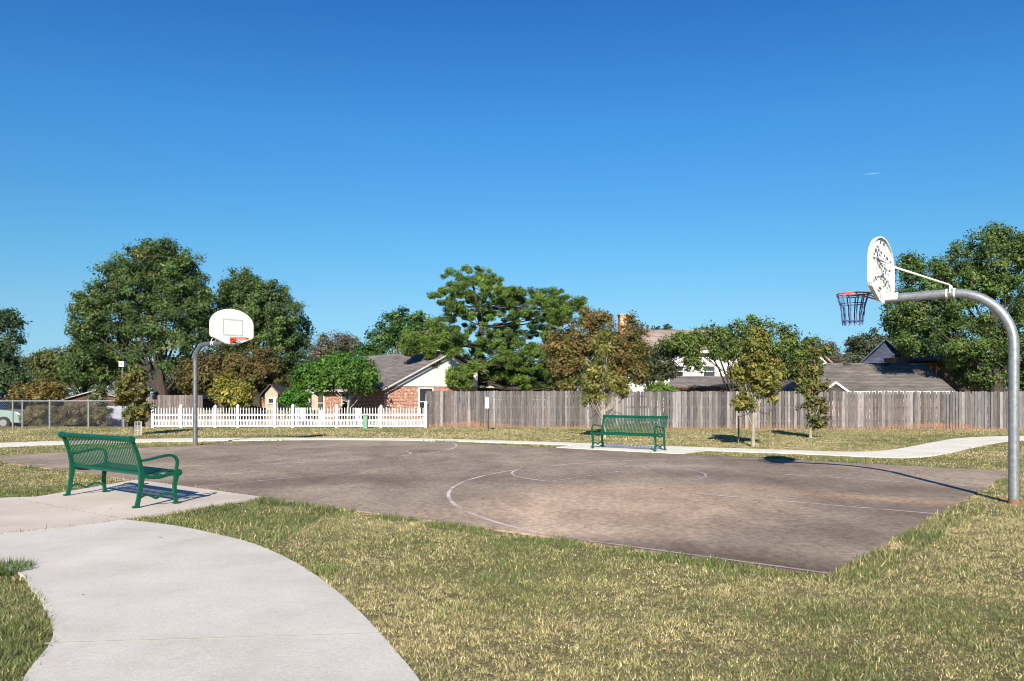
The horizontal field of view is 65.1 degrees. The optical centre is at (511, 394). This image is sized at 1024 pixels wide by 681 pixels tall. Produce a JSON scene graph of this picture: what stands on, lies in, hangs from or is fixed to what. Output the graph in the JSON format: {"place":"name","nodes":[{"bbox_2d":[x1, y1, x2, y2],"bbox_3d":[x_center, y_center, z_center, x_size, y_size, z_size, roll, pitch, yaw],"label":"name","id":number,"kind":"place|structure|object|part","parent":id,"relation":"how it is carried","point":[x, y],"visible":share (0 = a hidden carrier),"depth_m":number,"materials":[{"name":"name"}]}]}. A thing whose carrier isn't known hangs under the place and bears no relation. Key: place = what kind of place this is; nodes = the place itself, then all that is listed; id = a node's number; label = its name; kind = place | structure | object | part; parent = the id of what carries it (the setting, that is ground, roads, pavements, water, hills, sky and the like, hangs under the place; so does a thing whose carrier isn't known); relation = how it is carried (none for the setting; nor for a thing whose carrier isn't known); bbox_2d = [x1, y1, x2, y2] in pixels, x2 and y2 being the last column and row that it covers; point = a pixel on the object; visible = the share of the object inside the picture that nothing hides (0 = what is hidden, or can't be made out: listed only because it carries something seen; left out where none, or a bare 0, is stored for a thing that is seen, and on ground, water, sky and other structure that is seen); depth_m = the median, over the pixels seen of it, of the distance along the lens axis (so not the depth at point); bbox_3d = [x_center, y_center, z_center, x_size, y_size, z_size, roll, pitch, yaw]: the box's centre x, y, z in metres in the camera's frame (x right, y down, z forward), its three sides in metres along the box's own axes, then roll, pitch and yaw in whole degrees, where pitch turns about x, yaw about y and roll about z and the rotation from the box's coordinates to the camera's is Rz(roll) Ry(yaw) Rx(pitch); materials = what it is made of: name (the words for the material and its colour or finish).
{"place":"outdoors","nodes":[
{"label":"outdoors","id":0,"kind":"place"},
{"bbox_2d":[0,387,66,425],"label":"back house","id":1,"kind":"structure","parent":0,"point":[6,399],"depth_m":52.60,"materials":[{"name":"brown"}]},
{"bbox_2d":[107,406,125,425],"bbox_3d":[-20.008,1.190,40.585,0.899,1.200,0.020,0,0,-11],"label":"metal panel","id":2,"kind":"object","parent":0,"point":[117,416],"visible":0.35,"depth_m":40.58,"materials":[{"name":"white metal"}]},
{"bbox_2d":[152,382,229,409],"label":"back house","id":3,"kind":"structure","parent":0,"point":[208,404],"depth_m":56.88,"materials":[{"name":"brown"}]},
{"bbox_2d":[0,398,1023,680],"bbox_3d":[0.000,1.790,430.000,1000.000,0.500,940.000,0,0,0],"label":"lawn ground","id":4,"kind":"structure","parent":0,"point":[718,660],"depth_m":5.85,"materials":[{"name":"green plant"}]},
{"bbox_2d":[0,402,29,425],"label":"parked car","id":5,"kind":"object","parent":4,"relation":"on","point":[6,411],"visible":0.41,"depth_m":39.48,"materials":[{"name":"green paint"}]},
{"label":"windows","id":6,"kind":"part","parent":5,"relation":"part of","materials":[{"name":"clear glass"}]},
{"bbox_2d":[0,556,37,577],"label":"grass tuft","id":7,"kind":"object","parent":4,"relation":"on","point":[16,564],"visible":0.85,"depth_m":6.96,"materials":[{"name":"green plant"}]},
{"bbox_2d":[0,307,39,400],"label":"evergreen tree","id":8,"kind":"object","parent":4,"relation":"on","point":[9,373],"visible":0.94,"depth_m":49.61,"materials":[{"name":"green plant"}]},
{"bbox_2d":[4,377,71,425],"bbox_3d":[-25.311,0.579,42.996,3.462,3.071,2.169,0,0,0],"label":"orange shrub","id":9,"kind":"object","parent":4,"relation":"on","point":[41,389],"visible":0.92,"depth_m":42.59,"materials":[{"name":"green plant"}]},
{"bbox_2d":[21,345,93,388],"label":"broadleaf tree","id":10,"kind":"object","parent":4,"relation":"on","point":[41,362],"visible":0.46,"depth_m":70.90,"materials":[{"name":"green plant"}]},
{"bbox_2d":[0,497,124,533],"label":"concrete path","id":11,"kind":"structure","parent":4,"relation":"on","point":[16,513],"depth_m":9.86,"materials":[{"name":"grey concrete"}]},
{"bbox_2d":[20,499,125,518],"bbox_3d":[-5.906,1.506,10.652,3.050,0.002,0.030,0,0,37],"label":"path joint","id":12,"kind":"object","parent":11,"relation":"on","point":[74,509],"visible":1,"depth_m":10.49,"materials":[{"name":"grey concrete"}]},
{"bbox_2d":[0,400,124,428],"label":"chain link fence","id":13,"kind":"object","parent":4,"relation":"on","point":[50,413],"visible":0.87,"depth_m":35.88,"materials":[{"name":"metal"}]},
{"bbox_2d":[18,402,116,425],"bbox_3d":[-21.853,0.994,39.154,4.892,1.438,1.941,0,0,0],"label":"dry brush","id":14,"kind":"object","parent":4,"relation":"on","point":[64,410],"visible":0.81,"depth_m":38.89,"materials":[{"name":"brown plant"}]},
{"bbox_2d":[50,335,128,394],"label":"broadleaf tree","id":15,"kind":"object","parent":4,"relation":"on","point":[100,366],"visible":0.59,"depth_m":51.86,"materials":[{"name":"green plant"}]},
{"bbox_2d":[85,385,110,425],"bbox_3d":[-21.217,0.659,40.969,1.091,2.508,1.219,0,0,41],"label":"shrub","id":16,"kind":"object","parent":4,"relation":"on","point":[98,392],"visible":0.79,"depth_m":40.86,"materials":[{"name":"green plant"}]},
{"bbox_2d":[62,390,152,425],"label":"garden shed","id":17,"kind":"structure","parent":4,"relation":"on","point":[81,396],"depth_m":46.00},
{"bbox_2d":[118,361,126,425],"bbox_3d":[-19.183,0.058,39.500,0.300,3.365,0.280,0,0,0],"label":"birdhouse","id":18,"kind":"object","parent":4,"relation":"on","point":[122,364],"visible":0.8,"depth_m":39.48,"materials":[{"name":"metal"}]},
{"bbox_2d":[109,362,156,434],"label":"young tree","id":19,"kind":"object","parent":4,"relation":"on","point":[128,394],"visible":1,"depth_m":30.34,"materials":[{"name":"green plant"}]},
{"bbox_2d":[137,422,141,435],"bbox_3d":[-13.965,1.280,29.987,0.248,0.520,0.248,0,0,0],"label":"tree guard","id":20,"kind":"object","parent":4,"relation":"on","point":[140,428],"visible":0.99,"depth_m":29.93,"materials":[{"name":"white plastic"}]},
{"bbox_2d":[19,480,260,519],"bbox_3d":[-5.675,1.565,11.977,4.278,0.110,2.393,0,0,37],"label":"bench pad concrete","id":21,"kind":"object","parent":4,"relation":"on","point":[119,499],"visible":0.59,"depth_m":11.52,"materials":[{"name":"grey concrete"}]},
{"bbox_2d":[58,431,181,508],"bbox_3d":[-5.652,1.033,11.516,2.174,0.964,0.751,0,0,39],"label":"park bench","id":22,"kind":"object","parent":21,"relation":"on","point":[140,470],"visible":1,"depth_m":11.16,"materials":[{"name":"green paint"}]},
{"bbox_2d":[62,233,224,394],"bbox_3d":[-22.952,-3.908,49.923,10.174,12.251,5.768,0,0,0],"label":"oak tree","id":23,"kind":"object","parent":4,"relation":"on","point":[151,272],"visible":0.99,"depth_m":49.32,"materials":[{"name":"green plant"}]},
{"bbox_2d":[145,395,202,425],"bbox_3d":[-17.916,0.990,42.500,3.070,1.900,0.020,0,0,0],"label":"plank screen","id":24,"kind":"object","parent":4,"relation":"on","point":[163,402],"visible":0.45,"depth_m":42.49,"materials":[{"name":"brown wood"}]},
{"bbox_2d":[177,519,205,526],"bbox_3d":[-3.757,1.498,9.440,0.378,0.083,0.345,0,0,29],"label":"grass tuft","id":25,"kind":"object","parent":4,"relation":"on","point":[185,523],"visible":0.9,"depth_m":9.41,"materials":[{"name":"green plant"}]},
{"bbox_2d":[0,519,419,680],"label":"walkway","id":26,"kind":"structure","parent":4,"relation":"on","point":[134,580],"depth_m":5.60,"materials":[{"name":"concrete"}]},
{"bbox_2d":[44,632,382,643],"bbox_3d":[-1.832,1.514,4.987,2.034,0.002,0.014,0,0,-6],"label":"path joint","id":27,"kind":"object","parent":26,"relation":"on","point":[212,638],"visible":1,"depth_m":4.98,"materials":[{"name":"grey concrete"}]},
{"bbox_2d":[169,342,290,409],"bbox_3d":[-16.234,-0.435,45.924,7.115,5.213,4.192,0,0,0],"label":"autumn tree","id":28,"kind":"object","parent":4,"relation":"on","point":[258,373],"visible":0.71,"depth_m":45.46,"materials":[{"name":"brown plant"}]},
{"bbox_2d":[204,370,256,424],"bbox_3d":[-13.949,0.294,40.131,2.321,3.042,2.304,0,0,44],"label":"yellow bush","id":29,"kind":"object","parent":4,"relation":"on","point":[231,390],"visible":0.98,"depth_m":39.63,"materials":[{"name":"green plant"}]},
{"bbox_2d":[191,410,318,424],"bbox_3d":[-13.257,1.390,41.500,6.710,1.150,0.020,0,0,0],"label":"plank screen","id":30,"kind":"object","parent":4,"relation":"on","point":[252,412],"visible":0.27,"depth_m":41.49,"materials":[{"name":"white wood"}]},
{"bbox_2d":[249,406,265,409],"bbox_3d":[-13.483,1.250,42.469,1.017,1.379,0.857,0,0,-11],"label":"storage bin","id":31,"kind":"object","parent":4,"relation":"on","point":[252,407],"visible":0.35,"depth_m":42.10,"materials":[{"name":"metal"}]},
{"bbox_2d":[203,266,316,406],"bbox_3d":[-16.682,-3.260,53.040,7.322,10.871,6.106,0,0,0],"label":"oak tree","id":32,"kind":"object","parent":4,"relation":"on","point":[267,311],"visible":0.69,"depth_m":52.18,"materials":[{"name":"green plant"}]},
{"bbox_2d":[260,384,290,409],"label":"garden shed","id":33,"kind":"structure","parent":4,"relation":"on","point":[270,392],"depth_m":44.00,"materials":[{"name":"beige"}]},
{"bbox_2d":[267,397,274,403],"bbox_3d":[-13.193,0.350,43.980,0.410,0.360,0.060,0,0,0],"label":"window","id":34,"kind":"structure","parent":33,"relation":"in","point":[269,399],"depth_m":43.95,"materials":[{"name":"white paint"}]},
{"bbox_2d":[151,398,427,427],"bbox_3d":[-10.235,0.845,36.996,12.667,1.390,0.160,0,0,-1],"label":"picket fence","id":35,"kind":"object","parent":4,"relation":"on","point":[238,415],"visible":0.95,"depth_m":36.95,"materials":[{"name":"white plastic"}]},
{"bbox_2d":[277,382,312,416],"bbox_3d":[-10.964,0.625,40.506,1.914,2.471,1.553,0,0,0],"label":"green bush","id":36,"kind":"object","parent":4,"relation":"on","point":[297,395],"visible":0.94,"depth_m":40.20,"materials":[{"name":"green plant"}]},
{"bbox_2d":[296,408,306,424],"bbox_3d":[-10.414,1.170,39.807,0.525,1.000,0.515,0,0,-29],"label":"patio chair","id":37,"kind":"object","parent":4,"relation":"on","point":[300,416],"visible":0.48,"depth_m":40.00,"materials":[{"name":"white plastic"}]},
{"bbox_2d":[287,382,317,424],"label":"back house","id":38,"kind":"structure","parent":4,"relation":"on","point":[315,401],"depth_m":50.00,"materials":[{"name":"beige"}]},
{"bbox_2d":[310,392,313,419],"bbox_3d":[-10.396,0.886,41.000,0.580,2.008,0.070,0,0,0],"label":"clothes pole","id":39,"kind":"object","parent":4,"relation":"on","point":[311,405],"visible":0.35,"depth_m":40.98,"materials":[{"name":"white paint"}]},
{"bbox_2d":[319,410,332,424],"bbox_3d":[-9.519,1.290,40.995,0.525,1.000,0.515,0,0,42],"label":"patio chair","id":40,"kind":"object","parent":4,"relation":"on","point":[323,416],"visible":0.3,"depth_m":40.86,"materials":[{"name":"white plastic"}]},
{"bbox_2d":[306,562,346,574],"bbox_3d":[-1.603,1.504,6.994,0.389,0.072,0.385,0,0,0],"label":"grass tuft","id":41,"kind":"object","parent":4,"relation":"on","point":[332,569],"visible":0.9,"depth_m":6.97,"materials":[{"name":"green plant"}]},
{"bbox_2d":[303,329,362,362],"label":"bare tree","id":42,"kind":"object","parent":4,"relation":"on","point":[342,343],"visible":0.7,"depth_m":87.62,"materials":[{"name":"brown plant"}]},
{"bbox_2d":[289,350,381,424],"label":"garden tree","id":43,"kind":"object","parent":4,"relation":"on","point":[356,373],"visible":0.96,"depth_m":41.84,"materials":[{"name":"green plant"}]},
{"bbox_2d":[354,408,360,424],"bbox_3d":[-7.913,1.210,40.206,0.525,1.000,0.515,0,0,40],"label":"patio chair","id":44,"kind":"object","parent":4,"relation":"on","point":[359,413],"visible":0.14,"depth_m":40.31,"materials":[{"name":"white plastic"}]},
{"bbox_2d":[363,415,367,428],"bbox_3d":[-6.543,1.228,35.829,0.230,0.625,0.200,0,0,0],"label":"utility pedestal","id":45,"kind":"object","parent":4,"relation":"on","point":[365,421],"visible":1,"depth_m":35.74,"materials":[{"name":"green metal"}]},
{"bbox_2d":[262,350,485,425],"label":"brick house","id":46,"kind":"structure","parent":4,"relation":"on","point":[404,370],"depth_m":45.84,"materials":[{"name":"red"}]},
{"bbox_2d":[318,393,323,409],"bbox_3d":[-11.925,0.540,49.807,0.060,1.260,1.160,0,0,-40],"label":"window","id":47,"kind":"structure","parent":46,"relation":"in","point":[320,400],"depth_m":49.70,"materials":[{"name":"white paint"}]},
{"bbox_2d":[341,393,351,413],"bbox_3d":[-9.738,0.540,47.200,0.060,1.260,1.160,0,0,-40],"label":"window","id":48,"kind":"structure","parent":46,"relation":"in","point":[343,404],"depth_m":47.32,"materials":[{"name":"white paint"}]},
{"bbox_2d":[418,388,433,415],"bbox_3d":[-4.902,0.420,45.750,1.010,1.610,0.060,0,0,-40],"label":"window","id":49,"kind":"structure","parent":46,"relation":"in","point":[421,391],"depth_m":45.56,"materials":[{"name":"white paint"}]},
{"bbox_2d":[350,304,438,386],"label":"broadleaf tree","id":50,"kind":"object","parent":4,"relation":"on","point":[386,339],"visible":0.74,"depth_m":65.44,"materials":[{"name":"green plant"}]},
{"bbox_2d":[415,327,452,386],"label":"broadleaf tree","id":51,"kind":"object","parent":4,"relation":"on","point":[424,331],"visible":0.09,"depth_m":59.68,"materials":[{"name":"green plant"}]},
{"bbox_2d":[485,397,488,429],"bbox_3d":[-1.051,0.835,33.929,0.160,1.410,0.071,0,0,0],"label":"sign","id":52,"kind":"object","parent":4,"relation":"on","point":[487,402],"visible":0.95,"depth_m":33.90,"materials":[{"name":"metal"}]},
{"bbox_2d":[397,264,589,391],"bbox_3d":[-0.766,-3.055,49.929,11.748,10.439,10.346,0,0,0],"label":"pine tree","id":53,"kind":"object","parent":4,"relation":"on","point":[504,335],"visible":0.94,"depth_m":48.72,"materials":[{"name":"green plant"}]},
{"bbox_2d":[8,435,993,594],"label":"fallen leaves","id":54,"kind":"object","parent":4,"relation":"on","point":[480,482],"visible":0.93,"depth_m":15.05,"materials":[{"name":"brown plant"}]},
{"bbox_2d":[0,437,1007,575],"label":"basketball court","id":55,"kind":"object","parent":4,"relation":"on","point":[678,512],"visible":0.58,"depth_m":12.83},
{"bbox_2d":[193,309,253,444],"bbox_3d":[-8.328,-0.391,23.352,1.324,4.061,2.552,0,0,-34],"label":"basketball hoop","id":56,"kind":"object","parent":55,"relation":"on","point":[233,327],"visible":1,"depth_m":22.95,"materials":[{"name":"metal"}]},
{"bbox_2d":[33,443,457,465],"bbox_3d":[-5.038,1.518,19.953,11.720,0.001,3.846,0,0,-41],"label":"three point line","id":57,"kind":"object","parent":55,"relation":"on","point":[324,461],"visible":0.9,"depth_m":18.41,"materials":[{"name":"grey paint"}]},
{"bbox_2d":[277,451,411,459],"bbox_3d":[-3.713,1.518,19.892,1.870,0.001,3.740,0,0,39],"label":"free throw circle","id":58,"kind":"object","parent":55,"relation":"on","point":[344,459],"visible":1,"depth_m":18.69,"materials":[{"name":"grey paint"}]},
{"bbox_2d":[198,450,572,486],"bbox_3d":[-1.603,1.518,17.669,0.050,0.001,11.480,0,0,39],"label":"half court line","id":59,"kind":"object","parent":55,"relation":"on","point":[344,472],"visible":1,"depth_m":15.49,"materials":[{"name":"grey paint"}]},
{"bbox_2d":[511,465,562,480],"bbox_3d":[1.110,1.518,16.041,1.870,0.001,3.740,0,0,39],"label":"free throw circle","id":60,"kind":"object","parent":55,"relation":"on","point":[526,478],"visible":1,"depth_m":15.20,"materials":[{"name":"grey paint"}]},
{"bbox_2d":[554,466,652,480],"bbox_3d":[1.840,1.516,15.458,0.050,0.001,3.720,0,0,39],"label":"free throw line","id":61,"kind":"object","parent":55,"relation":"on","point":[591,475],"visible":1,"depth_m":15.56,"materials":[{"name":"grey paint"}]},
{"bbox_2d":[447,458,762,533],"bbox_3d":[1.462,1.518,14.763,3.846,0.001,11.720,0,0,29],"label":"three point line","id":62,"kind":"object","parent":55,"relation":"on","point":[449,496],"visible":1,"depth_m":12.04,"materials":[{"name":"grey paint"}]},
{"bbox_2d":[553,466,706,483],"bbox_3d":[2.570,1.518,14.875,1.870,0.001,3.740,0,0,39],"label":"free throw circle","id":63,"kind":"object","parent":55,"relation":"on","point":[664,482],"visible":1,"depth_m":14.30,"materials":[{"name":"grey paint"}]},
{"bbox_2d":[561,536,826,572],"bbox_3d":[1.598,1.516,7.679,2.770,0.001,0.045,0,0,39],"label":"slab lip","id":64,"kind":"object","parent":55,"relation":"on","point":[711,557],"visible":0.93,"depth_m":7.46,"materials":[{"name":"grey concrete"}]},
{"bbox_2d":[705,494,933,513],"bbox_3d":[4.106,1.517,11.236,3.250,0.001,0.050,0,0,39],"label":"lane line","id":65,"kind":"object","parent":55,"relation":"on","point":[817,503],"visible":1,"depth_m":11.15,"materials":[{"name":"grey paint"}]},
{"bbox_2d":[786,474,980,486],"bbox_3d":[6.458,1.517,14.183,3.250,0.001,0.050,0,0,39],"label":"lane line","id":66,"kind":"object","parent":55,"relation":"on","point":[896,481],"visible":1,"depth_m":13.97,"materials":[{"name":"grey paint"}]},
{"bbox_2d":[7,356,1021,406],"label":"distant woods","id":67,"kind":"object","parent":4,"relation":"on","point":[168,381],"depth_m":111.43,"materials":[{"name":"green plant"}]},
{"bbox_2d":[477,369,560,425],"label":"brown house","id":68,"kind":"structure","parent":4,"relation":"on","point":[487,387],"depth_m":50.08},
{"bbox_2d":[537,303,656,425],"bbox_3d":[4.490,-1.349,42.777,6.449,6.940,4.010,0,0,0],"label":"autumn tree","id":69,"kind":"object","parent":4,"relation":"on","point":[567,350],"visible":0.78,"depth_m":42.39,"materials":[{"name":"brown plant"}]},
{"bbox_2d":[566,327,634,437],"bbox_3d":[3.131,-0.365,28.337,2.477,4.032,1.771,0,0,0],"label":"young tree","id":70,"kind":"object","parent":4,"relation":"on","point":[597,375],"visible":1,"depth_m":28.17,"materials":[{"name":"green plant"}]},
{"bbox_2d":[557,444,711,453],"bbox_3d":[3.294,1.554,22.653,4.211,0.091,2.223,0,0,38],"label":"bench pad concrete","id":71,"kind":"object","parent":4,"relation":"on","point":[673,450],"visible":0.57,"depth_m":22.35,"materials":[{"name":"grey concrete"}]},
{"bbox_2d":[590,415,667,451],"bbox_3d":[3.198,1.046,22.030,2.022,0.936,0.751,0,0,39],"label":"park bench","id":72,"kind":"object","parent":71,"relation":"on","point":[629,433],"visible":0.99,"depth_m":22.10,"materials":[{"name":"green paint"}]},
{"bbox_2d":[630,341,681,390],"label":"broadleaf tree","id":73,"kind":"object","parent":4,"relation":"on","point":[667,368],"visible":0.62,"depth_m":44.54,"materials":[{"name":"green plant"}]},
{"bbox_2d":[644,381,678,399],"bbox_3d":[7.621,0.600,41.121,1.891,2.628,1.539,0,0,24],"label":"green bush","id":74,"kind":"object","parent":4,"relation":"on","point":[659,386],"visible":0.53,"depth_m":40.74,"materials":[{"name":"green plant"}]},
{"bbox_2d":[651,324,674,329],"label":"tree","id":75,"kind":"object","parent":4,"relation":"on","point":[666,327],"visible":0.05,"depth_m":84.90,"materials":[{"name":"green plant"}]},
{"bbox_2d":[666,376,790,425],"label":"porch shed","id":76,"kind":"structure","parent":4,"relation":"on","point":[698,383],"depth_m":50.59,"materials":[{"name":"grey"}]},
{"bbox_2d":[457,427,1023,429],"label":"clay soil","id":77,"kind":"structure","parent":4,"relation":"on","point":[722,428],"depth_m":35.98,"materials":[{"name":"brown soil"}]},
{"bbox_2d":[425,390,1023,428],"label":"plank fence","id":78,"kind":"object","parent":77,"relation":"on","point":[710,409],"visible":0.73,"depth_m":36.23,"materials":[{"name":"grey wood"}]},
{"bbox_2d":[655,314,833,391],"bbox_3d":[12.668,-1.111,44.016,9.448,6.584,3.669,0,0,-10],"label":"live oak","id":79,"kind":"object","parent":4,"relation":"on","point":[687,345],"visible":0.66,"depth_m":43.59,"materials":[{"name":"green plant"}]},
{"bbox_2d":[723,324,789,446],"bbox_3d":[7.232,-0.228,23.699,1.656,3.752,1.556,0,0,-32],"label":"young tree","id":80,"kind":"object","parent":4,"relation":"on","point":[756,367],"visible":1,"depth_m":23.53,"materials":[{"name":"green plant"}]},
{"bbox_2d":[768,412,770,444],"bbox_3d":[7.719,1.067,24.019,0.094,1.048,0.056,0,0,0],"label":"tree stake","id":81,"kind":"object","parent":4,"relation":"on","point":[769,428],"visible":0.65,"depth_m":24.00,"materials":[{"name":"brown wood"}]},
{"bbox_2d":[790,344,831,437],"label":"young tree","id":82,"kind":"object","parent":4,"relation":"on","point":[813,371],"visible":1,"depth_m":28.10,"materials":[{"name":"green plant"}]},
{"bbox_2d":[819,336,852,362],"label":"tree","id":83,"kind":"object","parent":4,"relation":"on","point":[835,357],"visible":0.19,"depth_m":75.69,"materials":[{"name":"green plant"}]},
{"bbox_2d":[777,363,955,425],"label":"hip roof house","id":84,"kind":"structure","parent":4,"relation":"on","point":[884,377],"depth_m":45.35,"materials":[{"name":"grey"}]},
{"bbox_2d":[839,327,896,362],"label":"tree","id":85,"kind":"object","parent":4,"relation":"on","point":[858,350],"visible":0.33,"depth_m":81.19,"materials":[{"name":"green plant"}]},
{"bbox_2d":[836,236,1019,503],"bbox_3d":[5.984,-0.391,11.922,1.311,4.061,2.368,0,0,-32],"label":"basketball hoop","id":86,"kind":"object","parent":4,"relation":"on","point":[881,267],"visible":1,"depth_m":11.70,"materials":[{"name":"metal"}]},
{"bbox_2d":[883,342,989,424],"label":"shaded house","id":87,"kind":"structure","parent":4,"relation":"on","point":[933,364],"depth_m":53.00,"materials":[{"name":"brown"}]},
{"bbox_2d":[874,218,1023,425],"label":"shade tree","id":88,"kind":"object","parent":4,"relation":"on","point":[982,360],"visible":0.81,"depth_m":43.58,"materials":[{"name":"green plant"}]},
{"bbox_2d":[976,387,987,425],"bbox_3d":[26.925,0.807,46.000,0.520,2.465,0.520,0,0,0],"label":"fence post","id":89,"kind":"object","parent":4,"relation":"on","point":[979,389],"visible":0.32,"depth_m":45.79,"materials":[{"name":"grey wood"}]},
{"bbox_2d":[998,501,1023,505],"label":"clay patch","id":90,"kind":"object","parent":4,"relation":"on","point":[1020,504],"visible":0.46,"depth_m":11.29,"materials":[{"name":"brown soil"}]},
{"bbox_2d":[0,436,1023,457],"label":"path","id":91,"kind":"structure","parent":0,"point":[936,448],"depth_m":24.22,"materials":[{"name":"concrete"}]},
{"bbox_2d":[0,0,1023,394],"label":"sky","id":92,"kind":"structure","parent":0,"point":[680,164],"materials":[{"name":"blue"}]},
{"bbox_2d":[609,314,750,422],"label":"white house","id":93,"kind":"structure","parent":0,"point":[655,336],"depth_m":56.82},
{"bbox_2d":[673,365,683,375],"bbox_3d":[11.679,-1.634,56.683,0.910,0.810,0.060,0,0,-3],"label":"window","id":94,"kind":"structure","parent":93,"relation":"in","point":[681,371],"depth_m":56.69,"materials":[{"name":"white paint"}]},
{"bbox_2d":[703,365,715,375],"bbox_3d":[13.944,-1.634,56.794,0.910,0.810,0.060,0,0,-3],"label":"window","id":95,"kind":"structure","parent":93,"relation":"in","point":[708,372],"depth_m":56.80,"materials":[{"name":"white paint"}]},
{"bbox_2d":[782,345,832,380],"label":"cream house","id":96,"kind":"structure","parent":0,"point":[827,360],"depth_m":62.22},
{"bbox_2d":[859,339,904,362],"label":"slate roof house","id":97,"kind":"structure","parent":0,"point":[882,350],"depth_m":56.55,"materials":[{"name":"grey"}]}
]}

